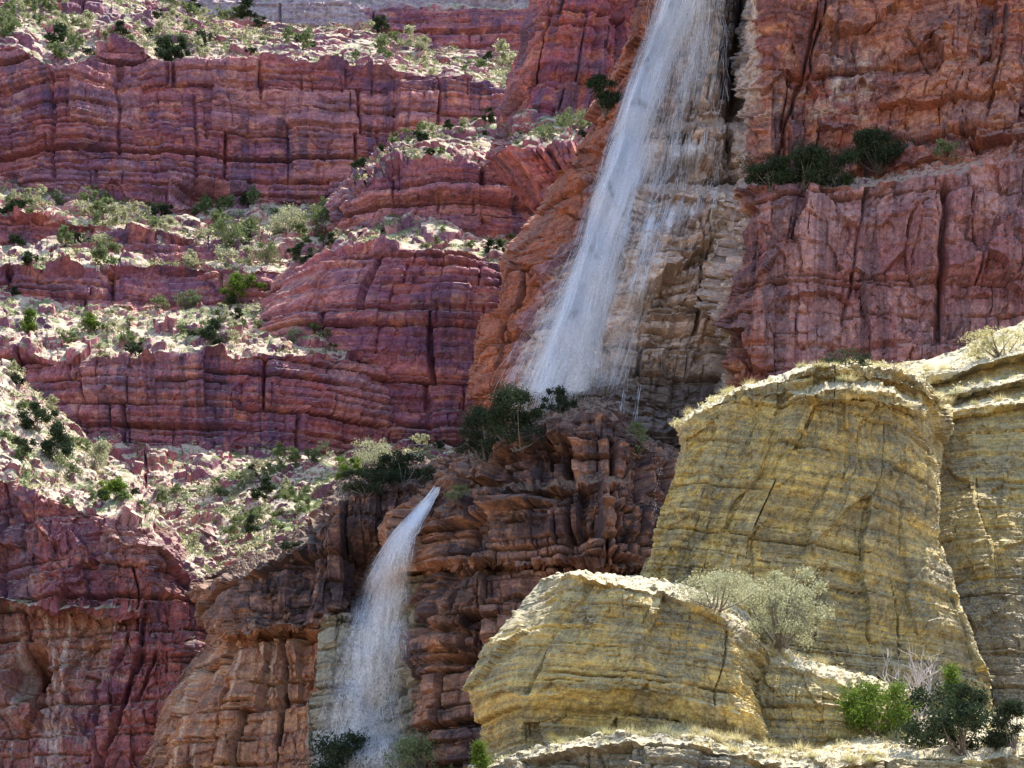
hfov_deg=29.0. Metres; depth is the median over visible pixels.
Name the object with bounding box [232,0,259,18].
bush
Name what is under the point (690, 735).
bunch plant
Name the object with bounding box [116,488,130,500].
bush
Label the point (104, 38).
bush
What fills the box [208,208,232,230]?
bush
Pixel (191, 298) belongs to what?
shrub
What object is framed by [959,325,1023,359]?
sage bush
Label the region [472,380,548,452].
juniper tree
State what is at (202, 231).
bush
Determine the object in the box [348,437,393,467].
sage bush
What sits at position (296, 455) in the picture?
bush
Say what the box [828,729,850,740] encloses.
bunch plant
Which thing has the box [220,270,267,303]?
shrub
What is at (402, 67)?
bush
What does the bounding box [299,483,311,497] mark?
bush
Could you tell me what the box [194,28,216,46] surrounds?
bush
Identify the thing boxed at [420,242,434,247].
bush
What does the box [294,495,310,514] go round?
bush
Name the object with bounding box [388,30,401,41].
bush
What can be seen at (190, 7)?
bush
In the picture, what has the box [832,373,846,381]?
bunch plant
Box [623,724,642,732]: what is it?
bunch plant
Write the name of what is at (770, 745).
bunch plant
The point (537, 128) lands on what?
bush
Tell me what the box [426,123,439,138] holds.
bush
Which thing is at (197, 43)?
bush
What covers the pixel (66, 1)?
bush
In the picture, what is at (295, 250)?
shrub
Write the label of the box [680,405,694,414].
bunch plant
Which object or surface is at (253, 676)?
buttress
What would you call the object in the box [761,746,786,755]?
bunch plant
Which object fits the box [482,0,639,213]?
rock spur
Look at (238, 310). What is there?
bush
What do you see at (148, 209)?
bush
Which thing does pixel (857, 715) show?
juniper shrub
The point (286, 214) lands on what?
shrub
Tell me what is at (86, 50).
bush
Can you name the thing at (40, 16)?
bush
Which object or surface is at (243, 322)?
bush
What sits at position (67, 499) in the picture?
bush
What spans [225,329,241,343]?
bush
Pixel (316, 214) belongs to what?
shrub
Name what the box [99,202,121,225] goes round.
bush
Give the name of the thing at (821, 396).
bunch plant
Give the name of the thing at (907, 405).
bunch plant
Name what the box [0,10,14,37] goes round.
bush
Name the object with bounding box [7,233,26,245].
bush
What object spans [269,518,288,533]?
bush
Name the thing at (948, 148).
shrub
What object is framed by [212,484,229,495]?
bush
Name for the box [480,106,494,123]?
bush
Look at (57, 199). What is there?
bush
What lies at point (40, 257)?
bush
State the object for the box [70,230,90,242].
bush
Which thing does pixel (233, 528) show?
bush
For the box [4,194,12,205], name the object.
bush
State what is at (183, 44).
bush
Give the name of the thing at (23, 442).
juniper shrub
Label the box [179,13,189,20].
bush
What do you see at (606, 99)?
juniper tree
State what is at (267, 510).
bush
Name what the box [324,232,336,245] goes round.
bush
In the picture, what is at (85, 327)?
bush
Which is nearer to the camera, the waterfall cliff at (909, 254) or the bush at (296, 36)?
the waterfall cliff at (909, 254)
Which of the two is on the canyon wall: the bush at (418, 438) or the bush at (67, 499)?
the bush at (418, 438)
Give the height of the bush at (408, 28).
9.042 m
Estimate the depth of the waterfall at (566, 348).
173.01 m
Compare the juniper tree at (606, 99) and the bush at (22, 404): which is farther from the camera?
the bush at (22, 404)
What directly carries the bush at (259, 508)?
on the talus slope
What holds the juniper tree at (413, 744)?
on the layered buttress at (581, 489)
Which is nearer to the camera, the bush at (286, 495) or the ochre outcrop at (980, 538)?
the ochre outcrop at (980, 538)
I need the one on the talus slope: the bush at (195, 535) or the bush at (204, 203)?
the bush at (195, 535)
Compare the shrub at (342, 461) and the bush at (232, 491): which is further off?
the bush at (232, 491)
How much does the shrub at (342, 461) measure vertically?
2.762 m
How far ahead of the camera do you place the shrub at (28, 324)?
370.58 m
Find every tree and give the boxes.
[38,419,74,461]
[144,183,165,213]
[236,190,250,207]
[300,727,399,767]
[375,726,456,767]
[454,400,506,464]
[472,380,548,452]
[584,72,622,118]
[735,151,798,191]
[765,139,847,191]
[795,143,861,187]
[850,124,913,176]
[893,675,1011,755]
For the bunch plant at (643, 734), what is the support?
on the rock ledge
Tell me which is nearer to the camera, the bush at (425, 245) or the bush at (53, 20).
the bush at (425, 245)
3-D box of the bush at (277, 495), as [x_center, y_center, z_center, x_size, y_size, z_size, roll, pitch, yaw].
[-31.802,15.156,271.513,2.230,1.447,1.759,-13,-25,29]
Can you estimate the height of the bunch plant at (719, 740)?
0.427 m
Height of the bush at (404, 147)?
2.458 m
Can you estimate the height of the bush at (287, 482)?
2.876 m
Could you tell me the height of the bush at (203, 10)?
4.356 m
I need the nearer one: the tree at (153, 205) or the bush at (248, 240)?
the bush at (248, 240)
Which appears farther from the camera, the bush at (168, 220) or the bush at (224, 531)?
the bush at (168, 220)
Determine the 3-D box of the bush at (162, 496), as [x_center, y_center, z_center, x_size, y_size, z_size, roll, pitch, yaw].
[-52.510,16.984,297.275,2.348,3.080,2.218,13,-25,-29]
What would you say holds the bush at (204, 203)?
on the canyon wall
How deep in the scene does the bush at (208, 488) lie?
301.77 m
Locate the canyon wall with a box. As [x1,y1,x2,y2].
[0,0,517,502]
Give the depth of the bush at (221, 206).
475.45 m
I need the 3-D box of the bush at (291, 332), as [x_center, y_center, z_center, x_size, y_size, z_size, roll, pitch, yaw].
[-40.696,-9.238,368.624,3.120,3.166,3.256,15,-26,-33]
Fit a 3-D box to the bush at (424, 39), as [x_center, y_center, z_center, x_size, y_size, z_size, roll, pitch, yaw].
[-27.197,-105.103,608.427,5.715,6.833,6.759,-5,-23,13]
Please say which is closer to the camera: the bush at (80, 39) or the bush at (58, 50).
the bush at (58, 50)
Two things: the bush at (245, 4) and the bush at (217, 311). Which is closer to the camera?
the bush at (217, 311)
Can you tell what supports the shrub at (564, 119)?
on the rock spur
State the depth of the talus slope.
271.43 m
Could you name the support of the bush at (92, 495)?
on the cave cliff at (84, 688)
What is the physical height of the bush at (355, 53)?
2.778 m
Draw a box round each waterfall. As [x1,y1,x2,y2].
[284,486,440,767]
[469,0,736,425]
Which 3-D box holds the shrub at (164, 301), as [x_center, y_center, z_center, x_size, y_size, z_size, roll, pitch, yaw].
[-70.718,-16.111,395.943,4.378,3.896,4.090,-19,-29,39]
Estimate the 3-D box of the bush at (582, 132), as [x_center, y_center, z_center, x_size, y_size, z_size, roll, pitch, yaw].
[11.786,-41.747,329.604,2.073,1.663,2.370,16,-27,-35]
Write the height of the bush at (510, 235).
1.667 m
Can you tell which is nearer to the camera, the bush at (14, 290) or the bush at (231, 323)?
the bush at (231, 323)
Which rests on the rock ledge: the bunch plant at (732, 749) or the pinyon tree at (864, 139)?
the bunch plant at (732, 749)
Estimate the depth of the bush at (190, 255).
413.72 m
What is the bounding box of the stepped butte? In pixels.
[256,116,534,456]
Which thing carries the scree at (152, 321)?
on the ground
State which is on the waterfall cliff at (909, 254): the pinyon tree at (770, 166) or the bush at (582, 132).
the pinyon tree at (770, 166)
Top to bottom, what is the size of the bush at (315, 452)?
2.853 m
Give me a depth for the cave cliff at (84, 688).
207.03 m
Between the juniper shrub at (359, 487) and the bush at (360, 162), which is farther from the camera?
the bush at (360, 162)
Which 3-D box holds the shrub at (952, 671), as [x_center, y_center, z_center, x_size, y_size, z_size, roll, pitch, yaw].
[12.527,8.844,56.047,1.175,2.094,1.052,17,-27,-35]
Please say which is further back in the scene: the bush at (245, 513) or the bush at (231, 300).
the bush at (231, 300)
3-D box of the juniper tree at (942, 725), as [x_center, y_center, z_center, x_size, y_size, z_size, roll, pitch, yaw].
[11.334,8.736,51.625,2.804,2.163,3.548,-12,-25,27]
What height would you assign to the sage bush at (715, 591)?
1.330 m
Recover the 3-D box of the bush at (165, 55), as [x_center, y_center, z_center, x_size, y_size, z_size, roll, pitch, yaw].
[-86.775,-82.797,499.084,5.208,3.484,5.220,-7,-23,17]
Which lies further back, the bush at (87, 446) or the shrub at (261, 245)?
the shrub at (261, 245)
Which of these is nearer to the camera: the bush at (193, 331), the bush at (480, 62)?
the bush at (193, 331)
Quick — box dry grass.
[0,0,1023,764]
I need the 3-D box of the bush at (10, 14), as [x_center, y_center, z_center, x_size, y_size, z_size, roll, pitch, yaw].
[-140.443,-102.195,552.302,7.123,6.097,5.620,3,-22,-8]
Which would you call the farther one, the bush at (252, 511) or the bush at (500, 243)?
the bush at (500, 243)
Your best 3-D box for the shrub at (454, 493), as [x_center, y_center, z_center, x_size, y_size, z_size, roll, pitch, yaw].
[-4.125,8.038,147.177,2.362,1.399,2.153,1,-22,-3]
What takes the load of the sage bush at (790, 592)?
on the ochre outcrop at (796, 703)
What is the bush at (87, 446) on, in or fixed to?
on the cave cliff at (84, 688)
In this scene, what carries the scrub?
on the canyon wall
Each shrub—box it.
[12,436,38,452]
[14,399,61,432]
[18,307,37,333]
[50,451,82,479]
[79,311,98,333]
[85,436,110,470]
[96,480,113,495]
[101,476,132,501]
[145,294,169,310]
[173,288,204,309]
[199,318,228,344]
[208,215,245,247]
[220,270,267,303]
[234,210,262,239]
[251,234,284,264]
[265,200,309,233]
[278,537,302,562]
[286,241,315,263]
[299,204,333,236]
[331,450,363,480]
[339,464,392,495]
[366,445,435,486]
[441,483,471,501]
[469,738,495,767]
[529,123,555,140]
[539,385,578,412]
[548,106,587,134]
[625,421,649,458]
[817,347,873,366]
[827,675,926,738]
[876,642,943,732]
[925,138,962,164]
[937,660,969,726]
[974,696,1023,752]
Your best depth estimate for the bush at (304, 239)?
423.99 m
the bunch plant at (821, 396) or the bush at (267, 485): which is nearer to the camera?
the bunch plant at (821, 396)
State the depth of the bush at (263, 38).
538.28 m
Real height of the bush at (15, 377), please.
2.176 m
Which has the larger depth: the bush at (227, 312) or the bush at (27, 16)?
the bush at (27, 16)
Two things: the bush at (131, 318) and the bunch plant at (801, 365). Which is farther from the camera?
the bush at (131, 318)
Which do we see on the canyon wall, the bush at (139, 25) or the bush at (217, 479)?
the bush at (139, 25)
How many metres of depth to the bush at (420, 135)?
420.55 m
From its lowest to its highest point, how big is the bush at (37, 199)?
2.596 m
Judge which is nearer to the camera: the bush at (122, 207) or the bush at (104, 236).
the bush at (104, 236)
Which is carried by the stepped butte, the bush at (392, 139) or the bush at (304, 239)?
the bush at (392, 139)
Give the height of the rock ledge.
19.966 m
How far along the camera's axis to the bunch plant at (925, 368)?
94.45 m
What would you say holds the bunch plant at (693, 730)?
on the rock ledge
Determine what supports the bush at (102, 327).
on the canyon wall
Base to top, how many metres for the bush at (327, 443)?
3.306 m
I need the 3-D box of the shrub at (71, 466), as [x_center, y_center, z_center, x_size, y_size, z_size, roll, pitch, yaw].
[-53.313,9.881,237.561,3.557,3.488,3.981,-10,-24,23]
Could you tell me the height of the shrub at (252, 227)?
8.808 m
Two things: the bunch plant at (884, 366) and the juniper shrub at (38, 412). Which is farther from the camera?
the juniper shrub at (38, 412)
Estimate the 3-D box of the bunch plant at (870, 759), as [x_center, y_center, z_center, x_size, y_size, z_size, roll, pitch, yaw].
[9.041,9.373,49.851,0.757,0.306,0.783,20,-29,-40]
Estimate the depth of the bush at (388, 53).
551.67 m
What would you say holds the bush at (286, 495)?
on the talus slope
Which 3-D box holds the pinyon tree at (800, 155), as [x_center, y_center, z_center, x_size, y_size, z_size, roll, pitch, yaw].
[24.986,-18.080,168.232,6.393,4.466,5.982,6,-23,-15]
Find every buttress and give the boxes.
[139,456,445,767]
[346,395,679,767]
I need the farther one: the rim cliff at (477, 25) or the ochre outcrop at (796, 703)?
the rim cliff at (477, 25)
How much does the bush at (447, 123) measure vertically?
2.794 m
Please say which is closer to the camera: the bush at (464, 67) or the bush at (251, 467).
the bush at (251, 467)
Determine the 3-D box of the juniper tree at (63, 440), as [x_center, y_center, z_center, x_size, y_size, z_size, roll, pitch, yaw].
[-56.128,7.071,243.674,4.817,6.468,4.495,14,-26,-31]
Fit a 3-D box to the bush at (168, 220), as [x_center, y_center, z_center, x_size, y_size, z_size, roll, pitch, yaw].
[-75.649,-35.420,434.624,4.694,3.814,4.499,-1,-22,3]
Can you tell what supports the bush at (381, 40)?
on the canyon wall
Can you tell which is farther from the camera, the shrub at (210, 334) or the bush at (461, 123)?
the bush at (461, 123)
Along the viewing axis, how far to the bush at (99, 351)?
353.35 m
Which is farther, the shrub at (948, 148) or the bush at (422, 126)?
the bush at (422, 126)
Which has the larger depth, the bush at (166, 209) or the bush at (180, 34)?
the bush at (180, 34)
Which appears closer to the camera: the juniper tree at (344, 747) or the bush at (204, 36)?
the juniper tree at (344, 747)
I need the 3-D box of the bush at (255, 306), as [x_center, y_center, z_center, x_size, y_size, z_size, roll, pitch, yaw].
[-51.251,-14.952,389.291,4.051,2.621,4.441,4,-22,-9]
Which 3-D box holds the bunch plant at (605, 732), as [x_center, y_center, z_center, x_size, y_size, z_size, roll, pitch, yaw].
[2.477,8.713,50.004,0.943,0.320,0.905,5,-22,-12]
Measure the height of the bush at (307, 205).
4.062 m
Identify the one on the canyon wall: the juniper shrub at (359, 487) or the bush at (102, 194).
the bush at (102, 194)
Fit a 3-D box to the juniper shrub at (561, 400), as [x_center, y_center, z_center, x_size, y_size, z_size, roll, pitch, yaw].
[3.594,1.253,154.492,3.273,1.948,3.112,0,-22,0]
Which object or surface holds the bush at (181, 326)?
on the canyon wall
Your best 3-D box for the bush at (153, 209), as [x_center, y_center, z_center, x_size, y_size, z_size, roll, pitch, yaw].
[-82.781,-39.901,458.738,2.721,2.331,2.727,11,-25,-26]
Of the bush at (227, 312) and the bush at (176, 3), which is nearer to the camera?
the bush at (227, 312)
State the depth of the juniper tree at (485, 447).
150.88 m
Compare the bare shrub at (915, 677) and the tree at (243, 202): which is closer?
the bare shrub at (915, 677)
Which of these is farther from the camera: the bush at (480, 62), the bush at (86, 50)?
the bush at (480, 62)
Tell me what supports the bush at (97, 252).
on the canyon wall
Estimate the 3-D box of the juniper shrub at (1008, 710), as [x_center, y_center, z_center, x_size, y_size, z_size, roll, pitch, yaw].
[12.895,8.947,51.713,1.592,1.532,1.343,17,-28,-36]
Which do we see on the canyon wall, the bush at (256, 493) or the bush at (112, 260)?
the bush at (112, 260)
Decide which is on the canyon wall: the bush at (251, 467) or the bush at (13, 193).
the bush at (13, 193)
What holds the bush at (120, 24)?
on the canyon wall
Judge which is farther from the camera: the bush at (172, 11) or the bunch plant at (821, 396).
the bush at (172, 11)
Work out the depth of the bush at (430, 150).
411.15 m
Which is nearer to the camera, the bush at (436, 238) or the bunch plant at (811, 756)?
the bunch plant at (811, 756)
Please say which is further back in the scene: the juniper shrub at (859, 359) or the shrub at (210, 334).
the shrub at (210, 334)
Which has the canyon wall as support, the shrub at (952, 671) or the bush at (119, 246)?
the bush at (119, 246)
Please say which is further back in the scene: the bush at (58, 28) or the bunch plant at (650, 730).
the bush at (58, 28)
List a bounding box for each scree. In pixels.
[8,3,587,600]
[468,328,1023,766]
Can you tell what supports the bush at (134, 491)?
on the cave cliff at (84, 688)
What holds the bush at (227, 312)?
on the canyon wall
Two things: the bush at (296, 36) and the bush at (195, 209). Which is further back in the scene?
the bush at (296, 36)
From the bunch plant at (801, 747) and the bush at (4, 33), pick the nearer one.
the bunch plant at (801, 747)
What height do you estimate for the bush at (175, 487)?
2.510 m
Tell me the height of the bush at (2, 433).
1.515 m
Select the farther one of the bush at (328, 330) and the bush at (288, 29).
the bush at (288, 29)
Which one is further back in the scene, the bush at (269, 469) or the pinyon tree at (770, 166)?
the bush at (269, 469)
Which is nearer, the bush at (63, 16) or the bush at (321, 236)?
the bush at (321, 236)
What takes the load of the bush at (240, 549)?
on the talus slope
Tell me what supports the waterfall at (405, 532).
on the layered buttress at (581, 489)
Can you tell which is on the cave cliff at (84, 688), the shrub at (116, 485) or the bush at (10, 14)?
the shrub at (116, 485)
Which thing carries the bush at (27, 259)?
on the canyon wall
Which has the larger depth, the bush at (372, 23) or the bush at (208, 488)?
the bush at (372, 23)
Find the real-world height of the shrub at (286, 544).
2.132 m
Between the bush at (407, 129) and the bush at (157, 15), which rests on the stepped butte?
the bush at (407, 129)
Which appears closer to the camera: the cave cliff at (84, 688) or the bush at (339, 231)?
the cave cliff at (84, 688)
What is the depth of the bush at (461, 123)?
444.06 m
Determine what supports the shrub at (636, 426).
on the layered buttress at (581, 489)
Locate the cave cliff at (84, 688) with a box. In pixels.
[0,359,223,767]
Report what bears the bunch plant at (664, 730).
on the rock ledge
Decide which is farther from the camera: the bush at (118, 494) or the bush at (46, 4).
the bush at (46, 4)
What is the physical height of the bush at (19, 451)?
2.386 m
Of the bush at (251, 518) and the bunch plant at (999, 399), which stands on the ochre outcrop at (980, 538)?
the bunch plant at (999, 399)
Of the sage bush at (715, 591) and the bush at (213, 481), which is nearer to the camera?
the sage bush at (715, 591)
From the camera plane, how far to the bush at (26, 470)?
223.27 m
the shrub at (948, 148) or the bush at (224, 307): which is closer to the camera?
the shrub at (948, 148)
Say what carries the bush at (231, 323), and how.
on the canyon wall
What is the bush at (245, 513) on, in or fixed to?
on the talus slope
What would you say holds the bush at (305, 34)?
on the canyon wall
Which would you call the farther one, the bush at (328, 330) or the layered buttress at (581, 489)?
the bush at (328, 330)
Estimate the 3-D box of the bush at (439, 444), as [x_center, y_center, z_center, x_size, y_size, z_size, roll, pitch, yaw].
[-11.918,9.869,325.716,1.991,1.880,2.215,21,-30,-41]
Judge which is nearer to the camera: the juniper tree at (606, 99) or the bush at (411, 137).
the juniper tree at (606, 99)
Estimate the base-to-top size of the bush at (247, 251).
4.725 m
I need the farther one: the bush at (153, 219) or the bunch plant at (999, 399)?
the bush at (153, 219)
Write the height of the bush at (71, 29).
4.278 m
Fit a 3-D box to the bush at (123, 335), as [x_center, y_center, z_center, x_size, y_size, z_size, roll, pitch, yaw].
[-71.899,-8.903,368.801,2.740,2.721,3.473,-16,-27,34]
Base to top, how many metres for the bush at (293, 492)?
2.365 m
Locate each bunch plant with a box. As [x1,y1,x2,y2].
[566,734,582,739]
[583,726,610,735]
[597,724,622,735]
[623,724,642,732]
[626,727,657,736]
[644,722,680,733]
[646,724,663,732]
[678,718,703,728]
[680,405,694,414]
[683,731,697,737]
[686,724,705,733]
[695,725,718,738]
[703,726,731,742]
[718,386,736,395]
[721,744,742,752]
[722,729,751,741]
[739,378,759,384]
[760,737,780,747]
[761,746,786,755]
[765,646,782,656]
[786,741,818,751]
[792,361,809,367]
[799,748,824,758]
[806,655,825,662]
[810,360,825,367]
[816,392,827,401]
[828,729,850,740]
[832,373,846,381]
[836,750,861,762]
[840,373,860,382]
[858,752,880,761]
[873,360,889,368]
[876,748,888,756]
[881,729,905,741]
[884,727,903,738]
[901,400,916,408]
[918,364,936,371]
[936,363,949,370]
[940,395,955,403]
[992,394,1013,401]
[998,372,1014,379]
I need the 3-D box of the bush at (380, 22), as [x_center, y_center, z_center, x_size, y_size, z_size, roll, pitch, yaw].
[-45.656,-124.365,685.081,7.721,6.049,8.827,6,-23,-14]
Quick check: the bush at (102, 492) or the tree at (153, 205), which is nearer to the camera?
the bush at (102, 492)
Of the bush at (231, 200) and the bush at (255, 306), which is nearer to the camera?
the bush at (255, 306)
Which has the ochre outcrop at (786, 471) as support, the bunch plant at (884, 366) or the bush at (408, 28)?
the bunch plant at (884, 366)
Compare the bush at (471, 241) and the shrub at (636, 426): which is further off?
the bush at (471, 241)
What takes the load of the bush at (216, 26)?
on the canyon wall
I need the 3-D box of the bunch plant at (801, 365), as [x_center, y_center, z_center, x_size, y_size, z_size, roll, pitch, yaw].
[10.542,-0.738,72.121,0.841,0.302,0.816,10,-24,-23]
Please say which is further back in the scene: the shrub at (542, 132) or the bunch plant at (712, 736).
the shrub at (542, 132)
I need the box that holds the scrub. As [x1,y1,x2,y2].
[0,0,586,615]
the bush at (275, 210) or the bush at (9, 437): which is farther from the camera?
the bush at (275, 210)
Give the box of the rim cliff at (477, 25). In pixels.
[180,0,529,52]
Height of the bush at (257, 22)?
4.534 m
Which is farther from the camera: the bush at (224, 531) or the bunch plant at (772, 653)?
the bush at (224, 531)
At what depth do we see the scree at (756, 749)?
51.34 m
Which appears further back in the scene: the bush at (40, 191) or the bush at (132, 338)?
the bush at (40, 191)
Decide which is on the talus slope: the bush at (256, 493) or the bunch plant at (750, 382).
the bush at (256, 493)
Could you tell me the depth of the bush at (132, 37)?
507.80 m
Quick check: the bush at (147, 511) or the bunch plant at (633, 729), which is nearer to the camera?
the bunch plant at (633, 729)
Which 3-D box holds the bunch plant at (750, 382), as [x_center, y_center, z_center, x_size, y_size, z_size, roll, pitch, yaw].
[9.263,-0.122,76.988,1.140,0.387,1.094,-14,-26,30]
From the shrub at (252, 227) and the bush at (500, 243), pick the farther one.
the shrub at (252, 227)
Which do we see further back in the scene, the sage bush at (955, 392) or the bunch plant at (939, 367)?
the bunch plant at (939, 367)
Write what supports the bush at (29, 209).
on the canyon wall
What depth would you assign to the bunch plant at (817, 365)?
66.27 m
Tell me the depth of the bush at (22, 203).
436.35 m
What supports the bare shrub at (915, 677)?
on the rock ledge
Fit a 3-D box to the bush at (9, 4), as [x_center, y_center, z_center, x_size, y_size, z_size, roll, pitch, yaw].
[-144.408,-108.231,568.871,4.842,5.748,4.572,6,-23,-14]
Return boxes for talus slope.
[149,443,454,570]
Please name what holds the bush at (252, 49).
on the canyon wall
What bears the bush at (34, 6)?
on the canyon wall
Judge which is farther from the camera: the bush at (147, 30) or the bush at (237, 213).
the bush at (147, 30)
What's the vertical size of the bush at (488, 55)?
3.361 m
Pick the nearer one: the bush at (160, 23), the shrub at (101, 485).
the shrub at (101, 485)
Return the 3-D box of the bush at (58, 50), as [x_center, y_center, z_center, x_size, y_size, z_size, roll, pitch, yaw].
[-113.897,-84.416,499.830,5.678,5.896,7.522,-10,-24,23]
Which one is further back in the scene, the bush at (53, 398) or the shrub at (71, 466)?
the bush at (53, 398)
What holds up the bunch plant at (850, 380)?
on the ochre outcrop at (786, 471)
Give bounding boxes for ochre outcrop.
[460,569,774,762]
[640,360,996,716]
[755,641,918,749]
[895,321,1023,712]
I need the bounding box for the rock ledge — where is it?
[468,710,1023,767]
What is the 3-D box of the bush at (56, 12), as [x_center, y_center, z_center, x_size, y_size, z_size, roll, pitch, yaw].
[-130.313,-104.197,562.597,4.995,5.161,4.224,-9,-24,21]
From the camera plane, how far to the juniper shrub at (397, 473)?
168.53 m
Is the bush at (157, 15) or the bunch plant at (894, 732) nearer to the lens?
the bunch plant at (894, 732)
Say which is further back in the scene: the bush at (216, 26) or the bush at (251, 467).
the bush at (216, 26)
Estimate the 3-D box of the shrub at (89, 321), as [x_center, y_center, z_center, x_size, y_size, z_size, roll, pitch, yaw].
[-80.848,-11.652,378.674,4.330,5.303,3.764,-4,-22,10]
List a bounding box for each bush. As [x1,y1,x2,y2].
[0,8,20,22]
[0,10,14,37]
[0,20,25,31]
[0,201,17,213]
[0,427,14,437]
[2,0,16,15]
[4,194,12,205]
[5,359,26,377]
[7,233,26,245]
[7,434,15,443]
[8,0,25,11]
[10,188,28,198]
[10,199,28,208]
[10,286,20,294]
[10,371,25,384]
[15,445,29,460]
[16,398,29,407]
[17,0,39,12]
[18,11,31,21]
[20,251,43,265]
[20,467,34,476]
[23,195,32,204]
[24,183,47,200]
[24,205,37,213]
[26,471,41,481]
[31,256,44,265]
[32,13,46,22]
[33,195,54,205]
[37,0,58,10]
[41,19,68,43]
[44,394,58,410]
[46,39,69,59]
[47,10,60,23]
[49,0,68,5]
[50,193,65,204]
[51,12,68,19]
[51,17,65,23]
[55,224,74,246]
[57,326,79,344]
[60,495,74,506]
[62,20,76,33]
[63,11,78,25]
[65,31,87,44]
[65,33,79,53]
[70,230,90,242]
[70,436,87,448]
[72,9,97,29]
[72,198,94,215]
[76,185,98,201]
[76,321,87,331]
[80,231,100,242]
[81,47,94,54]
[84,440,94,452]
[88,489,99,504]
[89,197,114,214]
[90,209,101,223]
[90,240,108,265]
[92,184,112,201]
[92,342,109,356]
[93,232,114,241]
[95,320,107,330]
[95,490,109,497]
[98,245,116,263]
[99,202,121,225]
[99,237,118,250]
[100,29,106,39]
[102,25,117,36]
[102,441,112,458]
[104,308,117,315]
[104,320,118,329]
[110,204,130,217]
[113,244,121,252]
[114,20,130,35]
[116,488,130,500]
[117,314,136,328]
[118,330,133,342]
[121,199,146,221]
[122,341,143,355]
[126,34,136,40]
[126,201,152,216]
[126,332,144,347]
[129,487,139,494]
[133,20,146,32]
[137,498,148,506]
[141,214,163,228]
[142,26,162,35]
[143,506,150,512]
[149,18,177,35]
[151,206,160,215]
[152,8,163,18]
[153,44,165,54]
[155,33,174,49]
[155,488,168,504]
[156,48,173,61]
[156,203,174,215]
[156,215,178,230]
[156,483,170,491]
[159,0,186,9]
[162,8,181,21]
[170,32,194,50]
[170,35,193,58]
[170,483,183,493]
[176,322,188,331]
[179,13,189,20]
[181,248,200,267]
[182,1,199,16]
[182,19,195,30]
[185,329,196,335]
[188,0,201,8]
[188,532,200,547]
[190,201,207,214]
[192,35,213,56]
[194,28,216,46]
[194,226,217,238]
[194,320,211,335]
[195,193,213,214]
[197,6,211,15]
[201,486,210,495]
[205,22,220,31]
[207,308,226,322]
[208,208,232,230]
[208,478,222,488]
[210,4,225,18]
[210,475,221,482]
[212,303,228,314]
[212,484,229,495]
[213,194,229,212]
[213,242,239,261]
[217,296,231,306]
[218,525,227,535]
[221,310,235,320]
[222,5,239,19]
[223,193,236,208]
[223,513,249,532]
[225,319,239,326]
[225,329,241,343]
[226,297,235,303]
[228,209,244,217]
[229,306,243,318]
[229,489,240,494]
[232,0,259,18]
[234,474,247,479]
[235,245,255,264]
[236,544,245,553]
[237,479,244,490]
[237,510,246,520]
[239,236,250,243]
[239,317,247,327]
[239,466,257,481]
[241,303,260,311]
[241,513,261,533]
[244,47,257,54]
[244,507,260,524]
[245,184,260,204]
[246,464,256,470]
[247,458,264,468]
[248,505,262,514]
[250,488,269,499]
[251,16,266,27]
[253,319,263,326]
[256,475,277,492]
[257,505,275,520]
[259,35,269,44]
[260,462,277,477]
[261,498,266,507]
[268,206,278,214]
[268,506,288,516]
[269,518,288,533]
[270,441,286,462]
[274,488,285,498]
[276,459,286,472]
[279,23,295,42]
[279,485,293,499]
[280,476,291,491]
[285,326,303,340]
[285,446,303,466]
[285,488,305,502]
[289,222,307,233]
[291,34,302,41]
[294,231,311,242]
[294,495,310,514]
[296,24,313,49]
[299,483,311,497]
[300,203,318,219]
[303,447,322,463]
[308,322,319,333]
[312,439,333,459]
[315,196,330,220]
[318,233,326,242]
[318,328,330,337]
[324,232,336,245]
[333,228,342,235]
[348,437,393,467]
[349,156,366,168]
[351,48,359,58]
[360,20,374,30]
[371,32,390,53]
[372,14,390,32]
[378,49,394,56]
[378,143,388,151]
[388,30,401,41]
[388,131,399,142]
[394,24,415,46]
[397,65,408,70]
[400,126,411,133]
[400,145,409,154]
[405,135,412,140]
[409,433,429,444]
[411,130,428,141]
[413,34,431,51]
[415,121,426,131]
[417,53,439,74]
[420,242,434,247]
[422,147,437,154]
[424,451,434,458]
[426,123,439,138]
[432,439,444,448]
[433,235,440,242]
[436,146,444,154]
[443,119,453,128]
[456,119,470,132]
[460,64,468,73]
[465,239,475,247]
[466,56,489,66]
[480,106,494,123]
[481,50,492,59]
[482,238,494,252]
[492,38,516,64]
[493,238,504,251]
[506,233,516,237]
[534,124,545,130]
[577,129,587,137]
[670,564,766,612]
[734,565,841,652]
[947,386,973,404]
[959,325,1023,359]
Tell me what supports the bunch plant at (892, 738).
on the rock ledge
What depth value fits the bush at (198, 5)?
699.44 m
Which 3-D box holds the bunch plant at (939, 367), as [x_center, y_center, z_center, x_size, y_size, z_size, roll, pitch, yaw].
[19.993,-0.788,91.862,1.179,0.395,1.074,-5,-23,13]
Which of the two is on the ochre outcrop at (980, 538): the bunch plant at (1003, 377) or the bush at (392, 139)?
the bunch plant at (1003, 377)
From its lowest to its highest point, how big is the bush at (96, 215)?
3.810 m
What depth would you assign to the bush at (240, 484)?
296.51 m
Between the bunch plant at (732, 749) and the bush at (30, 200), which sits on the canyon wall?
the bush at (30, 200)
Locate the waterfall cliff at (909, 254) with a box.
[465,0,1023,450]
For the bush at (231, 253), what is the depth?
412.95 m
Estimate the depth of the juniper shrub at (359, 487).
165.63 m
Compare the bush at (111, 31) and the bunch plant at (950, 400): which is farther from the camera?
the bush at (111, 31)
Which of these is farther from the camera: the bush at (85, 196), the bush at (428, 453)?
the bush at (85, 196)
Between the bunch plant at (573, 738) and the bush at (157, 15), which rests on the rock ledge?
the bunch plant at (573, 738)
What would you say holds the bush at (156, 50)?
on the canyon wall
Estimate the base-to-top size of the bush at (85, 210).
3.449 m
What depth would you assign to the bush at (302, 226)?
433.50 m

